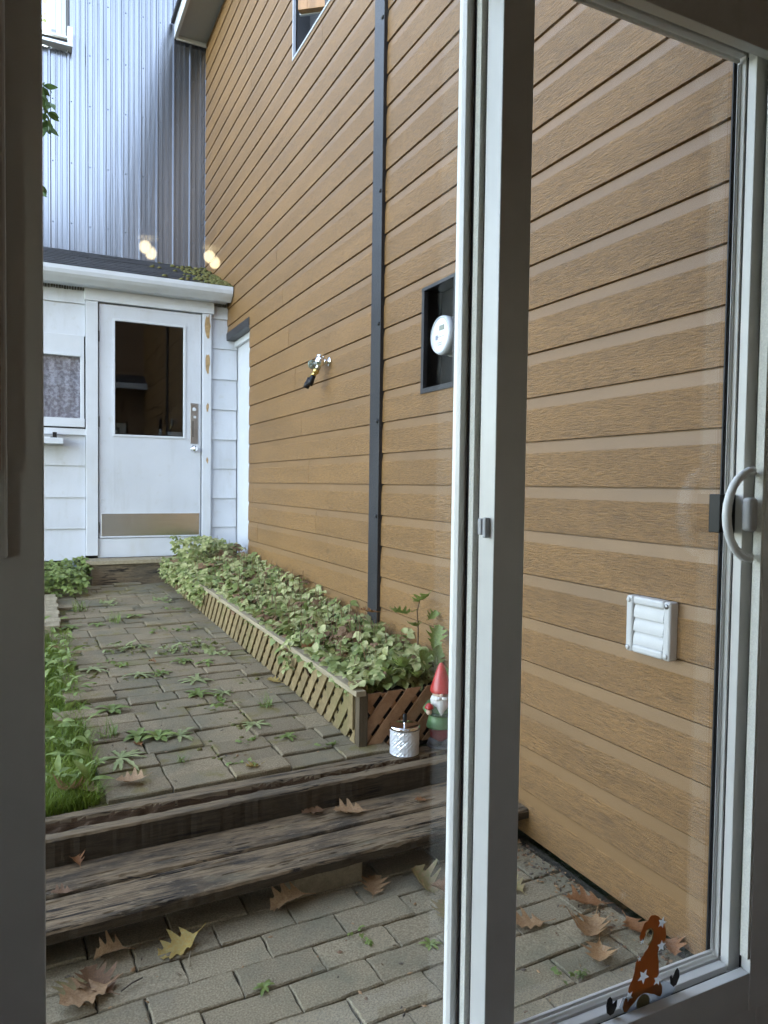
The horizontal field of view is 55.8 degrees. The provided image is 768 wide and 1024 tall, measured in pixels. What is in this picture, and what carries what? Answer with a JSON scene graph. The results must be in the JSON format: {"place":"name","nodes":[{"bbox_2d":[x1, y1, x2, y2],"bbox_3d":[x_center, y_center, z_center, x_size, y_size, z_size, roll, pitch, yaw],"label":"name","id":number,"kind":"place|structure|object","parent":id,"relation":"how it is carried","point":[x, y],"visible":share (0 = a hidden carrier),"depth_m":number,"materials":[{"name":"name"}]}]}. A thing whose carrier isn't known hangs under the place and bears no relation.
{"place":"outdoors","nodes":[
{"label":"outdoors","id":0,"kind":"place"},
{"bbox_2d":[42,3,47,30],"label":"sky","id":1,"kind":"structure","parent":0,"point":[44,25],"materials":[{"name":"white"}]},
{"bbox_2d":[44,580,389,808],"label":"path","id":2,"kind":"structure","parent":0,"point":[182,711],"depth_m":3.73,"materials":[{"name":"stone"}]},
{"bbox_2d":[60,624,79,629],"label":"weed","id":3,"kind":"object","parent":2,"relation":"on","point":[69,626],"visible":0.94,"depth_m":5.10,"materials":[{"name":"green plant"}]},
{"bbox_2d":[71,600,88,611],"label":"weed","id":4,"kind":"object","parent":2,"relation":"on","point":[81,608],"visible":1,"depth_m":5.61,"materials":[{"name":"green plant"}]},
{"bbox_2d":[74,666,108,671],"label":"weed","id":5,"kind":"object","parent":2,"relation":"on","point":[92,668],"visible":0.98,"depth_m":4.20,"materials":[{"name":"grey plant"}]},
{"bbox_2d":[88,622,105,626],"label":"weed","id":6,"kind":"object","parent":2,"relation":"on","point":[97,625],"visible":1,"depth_m":5.22,"materials":[{"name":"green plant"}]},
{"bbox_2d":[83,713,124,741],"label":"weed","id":7,"kind":"object","parent":2,"relation":"on","point":[114,731],"visible":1,"depth_m":3.28,"materials":[{"name":"green plant"}]},
{"bbox_2d":[99,598,117,605],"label":"weed","id":8,"kind":"object","parent":2,"relation":"on","point":[108,602],"visible":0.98,"depth_m":5.88,"materials":[{"name":"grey plant"}]},
{"bbox_2d":[103,610,120,623],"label":"weed","id":9,"kind":"object","parent":2,"relation":"on","point":[117,620],"visible":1,"depth_m":5.32,"materials":[{"name":"green plant"}]},
{"bbox_2d":[95,704,130,713],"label":"weed","id":10,"kind":"object","parent":2,"relation":"on","point":[112,707],"visible":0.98,"depth_m":3.61,"materials":[{"name":"green plant"}]},
{"bbox_2d":[97,658,128,667],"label":"weed","id":11,"kind":"object","parent":2,"relation":"on","point":[121,663],"visible":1,"depth_m":4.30,"materials":[{"name":"green plant"}]},
{"bbox_2d":[91,749,145,769],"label":"weed","id":12,"kind":"object","parent":2,"relation":"on","point":[119,761],"visible":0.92,"depth_m":3.05,"materials":[{"name":"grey plant"}]},
{"bbox_2d":[102,639,144,654],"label":"weed","id":13,"kind":"object","parent":2,"relation":"on","point":[122,649],"visible":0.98,"depth_m":4.62,"materials":[{"name":"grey plant"}]},
{"bbox_2d":[85,556,172,585],"bbox_3d":[-2.344,0.566,6.880,0.910,0.250,0.288,0,2,-26],"label":"timber door step","id":14,"kind":"object","parent":2,"relation":"on","point":[111,571],"visible":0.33,"depth_m":6.74,"materials":[{"name":"brown wood"}]},
{"bbox_2d":[115,766,151,781],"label":"fallen leaf","id":15,"kind":"object","parent":2,"relation":"on","point":[134,776],"visible":1,"depth_m":2.87,"materials":[{"name":"brown plant"}]},
{"bbox_2d":[122,671,154,677],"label":"weed","id":16,"kind":"object","parent":2,"relation":"on","point":[138,673],"visible":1,"depth_m":4.15,"materials":[{"name":"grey plant"}]},
{"bbox_2d":[129,644,152,647],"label":"weed","id":17,"kind":"object","parent":2,"relation":"on","point":[141,645],"visible":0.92,"depth_m":4.73,"materials":[{"name":"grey plant"}]},
{"bbox_2d":[123,727,159,742],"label":"weed","id":18,"kind":"object","parent":2,"relation":"on","point":[136,735],"visible":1,"depth_m":3.30,"materials":[{"name":"green plant"}]},
{"bbox_2d":[139,729,178,741],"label":"weed","id":19,"kind":"object","parent":2,"relation":"on","point":[159,733],"visible":1,"depth_m":3.31,"materials":[{"name":"green plant"}]},
{"bbox_2d":[150,669,171,676],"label":"weed","id":20,"kind":"object","parent":2,"relation":"on","point":[158,673],"visible":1,"depth_m":4.19,"materials":[{"name":"green plant"}]},
{"bbox_2d":[152,595,171,602],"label":"weed","id":21,"kind":"object","parent":2,"relation":"on","point":[158,598],"visible":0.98,"depth_m":6.07,"materials":[{"name":"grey plant"}]},
{"bbox_2d":[154,642,185,655],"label":"weed","id":22,"kind":"object","parent":2,"relation":"on","point":[172,650],"visible":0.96,"depth_m":4.61,"materials":[{"name":"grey plant"}]},
{"bbox_2d":[162,727,193,741],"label":"weed","id":23,"kind":"object","parent":2,"relation":"on","point":[180,733],"visible":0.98,"depth_m":3.33,"materials":[{"name":"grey plant"}]},
{"bbox_2d":[169,658,193,663],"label":"weed","id":24,"kind":"object","parent":2,"relation":"on","point":[183,660],"visible":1,"depth_m":4.43,"materials":[{"name":"green plant"}]},
{"bbox_2d":[175,749,188,762],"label":"weed","id":25,"kind":"object","parent":2,"relation":"on","point":[180,760],"visible":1,"depth_m":3.07,"materials":[{"name":"green plant"}]},
{"bbox_2d":[73,592,294,795],"bbox_3d":[-1.513,0.886,4.747,0.980,0.249,3.986,0,2,-26],"label":"moss","id":26,"kind":"object","parent":2,"relation":"on","point":[198,705],"visible":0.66,"depth_m":4.09,"materials":[{"name":"green plant"}]},
{"bbox_2d":[179,673,213,684],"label":"weed","id":27,"kind":"object","parent":2,"relation":"on","point":[196,677],"visible":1,"depth_m":4.10,"materials":[{"name":"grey plant"}]},
{"bbox_2d":[181,637,217,654],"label":"weed","id":28,"kind":"object","parent":2,"relation":"on","point":[204,647],"visible":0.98,"depth_m":4.72,"materials":[{"name":"green plant"}]},
{"bbox_2d":[185,688,214,697],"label":"weed","id":29,"kind":"object","parent":2,"relation":"on","point":[198,692],"visible":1,"depth_m":3.88,"materials":[{"name":"green plant"}]},
{"bbox_2d":[195,658,214,666],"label":"weed","id":30,"kind":"object","parent":2,"relation":"on","point":[206,660],"visible":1,"depth_m":4.42,"materials":[{"name":"green plant"}]},
{"bbox_2d":[207,647,230,656],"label":"weed","id":31,"kind":"object","parent":2,"relation":"on","point":[215,652],"visible":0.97,"depth_m":4.59,"materials":[{"name":"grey plant"}]},
{"bbox_2d":[210,689,233,696],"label":"weed","id":32,"kind":"object","parent":2,"relation":"on","point":[222,692],"visible":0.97,"depth_m":3.92,"materials":[{"name":"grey plant"}]},
{"bbox_2d":[210,693,240,707],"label":"weed","id":33,"kind":"object","parent":2,"relation":"on","point":[220,699],"visible":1,"depth_m":3.73,"materials":[{"name":"green plant"}]},
{"bbox_2d":[226,757,256,766],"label":"weed","id":34,"kind":"object","parent":2,"relation":"on","point":[242,761],"visible":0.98,"depth_m":3.05,"materials":[{"name":"green plant"}]},
{"bbox_2d":[235,735,257,743],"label":"weed","id":35,"kind":"object","parent":2,"relation":"on","point":[251,739],"visible":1,"depth_m":3.29,"materials":[{"name":"green plant"}]},
{"bbox_2d":[246,761,264,766],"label":"fallen leaf","id":36,"kind":"object","parent":2,"relation":"on","point":[251,764],"visible":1,"depth_m":3.03,"materials":[{"name":"brown plant"}]},
{"bbox_2d":[242,720,272,731],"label":"weed","id":37,"kind":"object","parent":2,"relation":"on","point":[252,724],"visible":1,"depth_m":3.49,"materials":[{"name":"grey plant"}]},
{"bbox_2d":[247,692,284,707],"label":"weed","id":38,"kind":"object","parent":2,"relation":"on","point":[269,703],"visible":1,"depth_m":3.73,"materials":[{"name":"green plant"}]},
{"bbox_2d":[267,676,280,681],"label":"fallen leaf","id":39,"kind":"object","parent":2,"relation":"on","point":[274,679],"visible":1,"depth_m":4.15,"materials":[{"name":"yellow plant"}]},
{"bbox_2d":[279,732,296,740],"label":"weed","id":40,"kind":"object","parent":2,"relation":"on","point":[287,734],"visible":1,"depth_m":3.37,"materials":[{"name":"green plant"}]},
{"bbox_2d":[168,566,431,746],"bbox_3d":[-0.868,0.825,5.157,0.676,0.582,4.073,0,2,-26],"label":"lattice planter","id":41,"kind":"object","parent":2,"relation":"on","point":[363,714],"visible":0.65,"depth_m":3.57,"materials":[{"name":"brown wood"}]},
{"bbox_2d":[157,535,438,696],"bbox_3d":[-0.925,0.552,5.191,0.787,0.532,4.188,0,2,-26],"label":"ground cover","id":42,"kind":"object","parent":41,"relation":"in","point":[269,596],"visible":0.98,"depth_m":4.45,"materials":[{"name":"green plant"}]},
{"bbox_2d":[301,641,313,647],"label":"fallen leaf","id":43,"kind":"object","parent":42,"relation":"on","point":[305,645],"visible":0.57,"depth_m":3.85,"materials":[{"name":"brown plant"}]},
{"bbox_2d":[361,607,384,611],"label":"fallen leaf","id":44,"kind":"object","parent":42,"relation":"on","point":[368,610],"visible":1,"depth_m":4.01,"materials":[{"name":"brown plant"}]},
{"bbox_2d":[379,590,448,678],"bbox_3d":[0.138,0.612,3.469,0.349,0.481,0.260,0,2,-26],"label":"oak seedling","id":45,"kind":"object","parent":41,"relation":"in","point":[435,635],"visible":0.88,"depth_m":3.48,"materials":[{"name":"green plant"}]},
{"bbox_2d":[314,740,336,747],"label":"weed","id":46,"kind":"object","parent":2,"relation":"on","point":[332,743],"visible":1,"depth_m":3.28,"materials":[{"name":"green plant"}]},
{"bbox_2d":[44,584,426,816],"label":"lawn","id":47,"kind":"structure","parent":0,"point":[420,745],"depth_m":3.46,"materials":[{"name":"plant"}]},
{"bbox_2d":[42,82,58,196],"bbox_3d":[-3.498,-1.623,3.959,2.338,5.504,2.271,2,2,22],"label":"leafy tree","id":48,"kind":"object","parent":47,"relation":"on","point":[48,128],"visible":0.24,"depth_m":4.45,"materials":[{"name":"green plant"}]},
{"bbox_2d":[44,594,60,638],"bbox_3d":[-2.816,0.781,5.338,0.775,0.163,1.091,0,2,-26],"label":"board pad","id":49,"kind":"object","parent":47,"relation":"on","point":[52,607],"visible":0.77,"depth_m":5.35,"materials":[{"name":"grey wood"}]},
{"bbox_2d":[44,556,93,597],"bbox_3d":[-3.047,0.568,6.253,1.033,0.314,0.834,0,2,-26],"label":"ground ivy","id":50,"kind":"object","parent":47,"relation":"on","point":[67,574],"visible":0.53,"depth_m":6.18,"materials":[{"name":"green plant"}]},
{"bbox_2d":[45,615,114,816],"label":"lawn grass","id":51,"kind":"structure","parent":47,"relation":"on","point":[62,754],"depth_m":3.13,"materials":[{"name":"green plant"}]},
{"bbox_2d":[52,773,86,790],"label":"fallen leaf","id":52,"kind":"object","parent":51,"relation":"on","point":[66,786],"visible":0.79,"depth_m":2.74,"materials":[{"name":"brown plant"}]},
{"bbox_2d":[77,781,99,791],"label":"fallen leaf","id":53,"kind":"object","parent":51,"relation":"on","point":[89,787],"visible":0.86,"depth_m":2.77,"materials":[{"name":"brown plant"}]},
{"bbox_2d":[43,246,236,578],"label":"white shed","id":54,"kind":"structure","parent":47,"relation":"on","point":[140,383],"depth_m":7.05,"materials":[{"name":"paint"}]},
{"bbox_2d":[44,432,62,444],"bbox_3d":[-3.213,-0.675,6.519,0.602,0.110,0.178,0,2,-26],"label":"white shelf","id":55,"kind":"object","parent":54,"relation":"attached to","point":[54,439],"visible":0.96,"depth_m":6.55,"materials":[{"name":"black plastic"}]},
{"bbox_2d":[43,332,85,435],"bbox_3d":[-3.459,-1.180,6.485,1.472,0.926,0.080,0,2,-26],"label":"window frame","id":56,"kind":"structure","parent":54,"relation":"in","point":[63,354],"depth_m":6.73,"materials":[{"name":"white wood"}]},
{"bbox_2d":[98,303,200,537],"bbox_3d":[-2.263,-0.858,7.044,0.964,2.210,0.115,0,2,-26],"label":"shed door","id":57,"kind":"structure","parent":54,"relation":"in","point":[149,486],"depth_m":7.07,"materials":[{"name":"white paint"}]},
{"bbox_2d":[45,746,446,868],"bbox_3d":[-0.982,1.160,2.599,3.101,0.151,0.200,0,2,-29],"label":"landscape timber","id":58,"kind":"object","parent":47,"relation":"on","point":[103,831],"visible":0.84,"depth_m":2.75,"materials":[{"name":"brown wood"}]},
{"bbox_2d":[389,713,419,756],"bbox_3d":[0.092,0.988,3.244,0.139,0.173,0.139,0,2,-26],"label":"ashtray tin","id":59,"kind":"object","parent":58,"relation":"on","point":[404,736],"visible":1,"depth_m":3.19,"materials":[{"name":"silver metal"}]},
{"bbox_2d":[423,663,448,749],"bbox_3d":[0.261,0.883,3.327,0.167,0.382,0.143,1,2,1],"label":"garden gnome","id":60,"kind":"object","parent":58,"relation":"on","point":[435,707],"visible":0.83,"depth_m":3.30,"materials":[{"name":"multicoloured ceramic"}]},
{"bbox_2d":[46,834,686,1023],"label":"patio","id":61,"kind":"structure","parent":0,"point":[214,983],"depth_m":2.18,"materials":[{"name":"stone"}]},
{"bbox_2d":[51,977,86,994],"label":"fallen leaf","id":62,"kind":"object","parent":61,"relation":"on","point":[71,984],"visible":0.54,"depth_m":2.03,"materials":[{"name":"brown plant"}]},
{"bbox_2d":[75,961,119,994],"bbox_3d":[-0.790,1.312,2.031,0.165,0.040,0.132,12,4,35],"label":"fallen leaf","id":63,"kind":"object","parent":61,"relation":"on","point":[92,972],"visible":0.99,"depth_m":2.06,"materials":[{"name":"brown plant"}]},
{"bbox_2d":[59,973,122,1006],"bbox_3d":[-0.821,1.310,1.995,0.132,0.027,0.161,1,2,14],"label":"fallen leaf","id":64,"kind":"object","parent":63,"relation":"on","point":[80,995],"visible":1,"depth_m":1.99,"materials":[{"name":"brown plant"}]},
{"bbox_2d":[94,931,134,959],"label":"fallen leaf","id":65,"kind":"object","parent":61,"relation":"on","point":[109,946],"visible":0.99,"depth_m":2.17,"materials":[{"name":"brown plant"}]},
{"bbox_2d":[121,977,142,991],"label":"twig","id":66,"kind":"object","parent":61,"relation":"on","point":[131,983],"visible":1,"depth_m":2.04,"materials":[{"name":"brown wood"}]},
{"bbox_2d":[157,923,205,958],"bbox_3d":[-0.614,1.304,2.208,0.160,0.039,0.128,-21,23,-31],"label":"fallen leaf","id":67,"kind":"object","parent":61,"relation":"on","point":[181,943],"visible":1,"depth_m":2.21,"materials":[{"name":"yellow plant"}]},
{"bbox_2d":[253,979,274,996],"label":"weed","id":68,"kind":"object","parent":61,"relation":"on","point":[262,985],"visible":1,"depth_m":2.04,"materials":[{"name":"green plant"}]},
{"bbox_2d":[46,782,528,945],"bbox_3d":[-0.859,1.260,2.344,3.106,0.142,0.386,0,2,-29],"label":"wooden step","id":69,"kind":"object","parent":61,"relation":"on","point":[326,849],"visible":0.8,"depth_m":2.49,"materials":[{"name":"brown wood"}]},
{"bbox_2d":[51,883,77,893],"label":"fallen leaf","id":70,"kind":"object","parent":69,"relation":"on","point":[61,890],"visible":1,"depth_m":2.27,"materials":[{"name":"brown plant"}]},
{"bbox_2d":[71,850,84,866],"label":"fallen leaf","id":71,"kind":"object","parent":69,"relation":"on","point":[77,859],"visible":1,"depth_m":2.44,"materials":[{"name":"brown plant"}]},
{"bbox_2d":[302,806,330,812],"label":"fallen leaf","id":72,"kind":"object","parent":69,"relation":"on","point":[316,809],"visible":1,"depth_m":2.85,"materials":[{"name":"brown plant"}]},
{"bbox_2d":[333,798,372,812],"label":"fallen leaf","id":73,"kind":"object","parent":69,"relation":"on","point":[350,808],"visible":1,"depth_m":2.87,"materials":[{"name":"brown plant"}]},
{"bbox_2d":[415,795,427,800],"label":"fallen leaf","id":74,"kind":"object","parent":69,"relation":"on","point":[420,799],"visible":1,"depth_m":2.97,"materials":[{"name":"brown plant"}]},
{"bbox_2d":[270,881,315,910],"bbox_3d":[-0.322,1.279,2.440,0.115,0.088,0.150,3,3,39],"label":"fallen leaf","id":75,"kind":"object","parent":61,"relation":"on","point":[279,899],"visible":0.98,"depth_m":2.44,"materials":[{"name":"brown plant"}]},
{"bbox_2d":[347,925,373,946],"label":"weed","id":76,"kind":"object","parent":61,"relation":"on","point":[369,942],"visible":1,"depth_m":2.26,"materials":[{"name":"green plant"}]},
{"bbox_2d":[64,591,681,1022],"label":"litter","id":77,"kind":"object","parent":61,"relation":"on","point":[440,869],"visible":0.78,"depth_m":2.46,"materials":[{"name":"beige plant"}]},
{"bbox_2d":[357,875,388,897],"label":"fallen leaf","id":78,"kind":"object","parent":61,"relation":"on","point":[373,884],"visible":1,"depth_m":2.56,"materials":[{"name":"brown plant"}]},
{"bbox_2d":[411,859,440,893],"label":"fallen leaf","id":79,"kind":"object","parent":61,"relation":"on","point":[425,879],"visible":0.88,"depth_m":2.60,"materials":[{"name":"yellow plant"}]},
{"bbox_2d":[418,937,441,950],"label":"weed","id":80,"kind":"object","parent":61,"relation":"on","point":[429,944],"visible":1,"depth_m":2.24,"materials":[{"name":"green plant"}]},
{"bbox_2d":[429,898,444,917],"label":"fallen leaf","id":81,"kind":"object","parent":61,"relation":"on","point":[440,904],"visible":0.34,"depth_m":2.42,"materials":[{"name":"plant"}]},
{"bbox_2d":[431,877,444,891],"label":"fallen leaf","id":82,"kind":"object","parent":61,"relation":"on","point":[438,883],"visible":0.44,"depth_m":2.52,"materials":[{"name":"brown plant"}]},
{"bbox_2d":[517,874,526,894],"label":"fallen leaf","id":83,"kind":"object","parent":61,"relation":"on","point":[519,887],"visible":0.41,"depth_m":2.57,"materials":[{"name":"yellow plant"}]},
{"bbox_2d":[516,907,555,928],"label":"fallen leaf","id":84,"kind":"object","parent":61,"relation":"on","point":[524,920],"visible":0.82,"depth_m":2.36,"materials":[{"name":"brown plant"}]},
{"bbox_2d":[551,966,590,985],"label":"weed","id":85,"kind":"object","parent":61,"relation":"on","point":[578,972],"visible":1,"depth_m":2.11,"materials":[{"name":"green plant"}]},
{"bbox_2d":[567,904,609,935],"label":"fallen leaf","id":86,"kind":"object","parent":61,"relation":"on","point":[590,926],"visible":1,"depth_m":2.33,"materials":[{"name":"brown plant"}]},
{"bbox_2d":[566,884,612,905],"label":"fallen leaf","id":87,"kind":"object","parent":61,"relation":"on","point":[583,897],"visible":1,"depth_m":2.48,"materials":[{"name":"brown plant"}]},
{"bbox_2d":[581,933,618,960],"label":"fallen leaf","id":88,"kind":"object","parent":61,"relation":"on","point":[598,951],"visible":1,"depth_m":2.21,"materials":[{"name":"brown plant"}]},
{"bbox_2d":[621,910,647,931],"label":"fallen leaf","id":89,"kind":"object","parent":61,"relation":"on","point":[633,923],"visible":0.81,"depth_m":2.35,"materials":[{"name":"brown plant"}]},
{"bbox_2d":[663,936,686,955],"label":"fallen leaf","id":90,"kind":"object","parent":61,"relation":"on","point":[674,945],"visible":0.87,"depth_m":2.21,"materials":[{"name":"brown plant"}]},
{"bbox_2d":[518,829,693,956],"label":"ground","id":91,"kind":"structure","parent":0,"point":[625,908],"depth_m":2.71,"materials":[{"name":"soil"}]},
{"bbox_2d":[42,0,47,22],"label":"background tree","id":92,"kind":"object","parent":91,"relation":"on","point":[45,2],"visible":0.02,"depth_m":15.79,"materials":[{"name":"white plant"}]},
{"bbox_2d":[42,0,205,267],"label":"metal building","id":93,"kind":"structure","parent":91,"relation":"on","point":[124,160],"depth_m":7.92,"materials":[{"name":"white metal"}]},
{"bbox_2d":[48,0,65,51],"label":"white boarded wing","id":94,"kind":"structure","parent":93,"relation":"attached to","point":[57,16],"depth_m":8.29,"materials":[{"name":"white"}]},
{"bbox_2d":[171,0,732,954],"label":"wall","id":95,"kind":"structure","parent":91,"relation":"on","point":[331,146],"depth_m":2.83,"materials":[{"name":"brown wood"}]},
{"bbox_2d":[236,341,249,553],"bbox_3d":[-1.363,-0.619,7.200,0.035,2.100,1.054,0,2,-26],"label":"side door","id":96,"kind":"structure","parent":95,"relation":"in","point":[242,413],"depth_m":7.27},
{"bbox_2d":[298,0,324,16],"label":"open window sash","id":97,"kind":"object","parent":95,"relation":"attached to","point":[309,7],"visible":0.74,"depth_m":5.29,"materials":[{"name":"brown wood"}]},
{"bbox_2d":[303,355,330,388],"bbox_3d":[-0.450,-0.935,4.855,0.202,0.219,0.109,3,3,39],"label":"garden tap","id":98,"kind":"object","parent":95,"relation":"attached to","point":[319,362],"visible":1,"depth_m":4.83,"materials":[{"name":"silver metal"}]},
{"bbox_2d":[431,315,452,356],"bbox_3d":[0.325,-0.857,3.535,0.127,0.196,0.196,0,2,-26],"label":"electricity meter","id":99,"kind":"object","parent":95,"relation":"attached to","point":[442,336],"visible":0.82,"depth_m":3.49,"materials":[{"name":"white plastic"}]},
{"bbox_2d":[625,594,677,660],"bbox_3d":[0.849,0.366,2.310,0.045,0.183,0.183,0,2,-26],"label":"dryer vent","id":100,"kind":"object","parent":95,"relation":"attached to","point":[651,627],"visible":1,"depth_m":2.29,"materials":[{"name":"white plastic"}]},
{"bbox_3d":[1.352,-2.436,-4.078,4.700,8.150,11.680,0,2,-26],"label":"house","id":101,"kind":"object","parent":91,"relation":"on","visible":0},
{"bbox_2d":[0,0,7,557],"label":"blind edge","id":102,"kind":"object","parent":101,"relation":"attached to","point":[3,453],"visible":1,"depth_m":0.84,"materials":[{"name":"white plastic"}]},
{"bbox_2d":[0,0,767,1023],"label":"sliding patio door","id":103,"kind":"structure","parent":101,"relation":"attached to","point":[722,978],"depth_m":1.28,"materials":[{"name":"white plastic"}]},
{"bbox_2d":[606,915,678,1015],"bbox_3d":[0.510,0.884,1.418,0.192,0.186,0.004,0,2,-26],"label":"gnome window sticker","id":104,"kind":"object","parent":103,"relation":"attached to","point":[646,986],"visible":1,"depth_m":1.42,"materials":[{"name":"brown plastic"}]}
]}

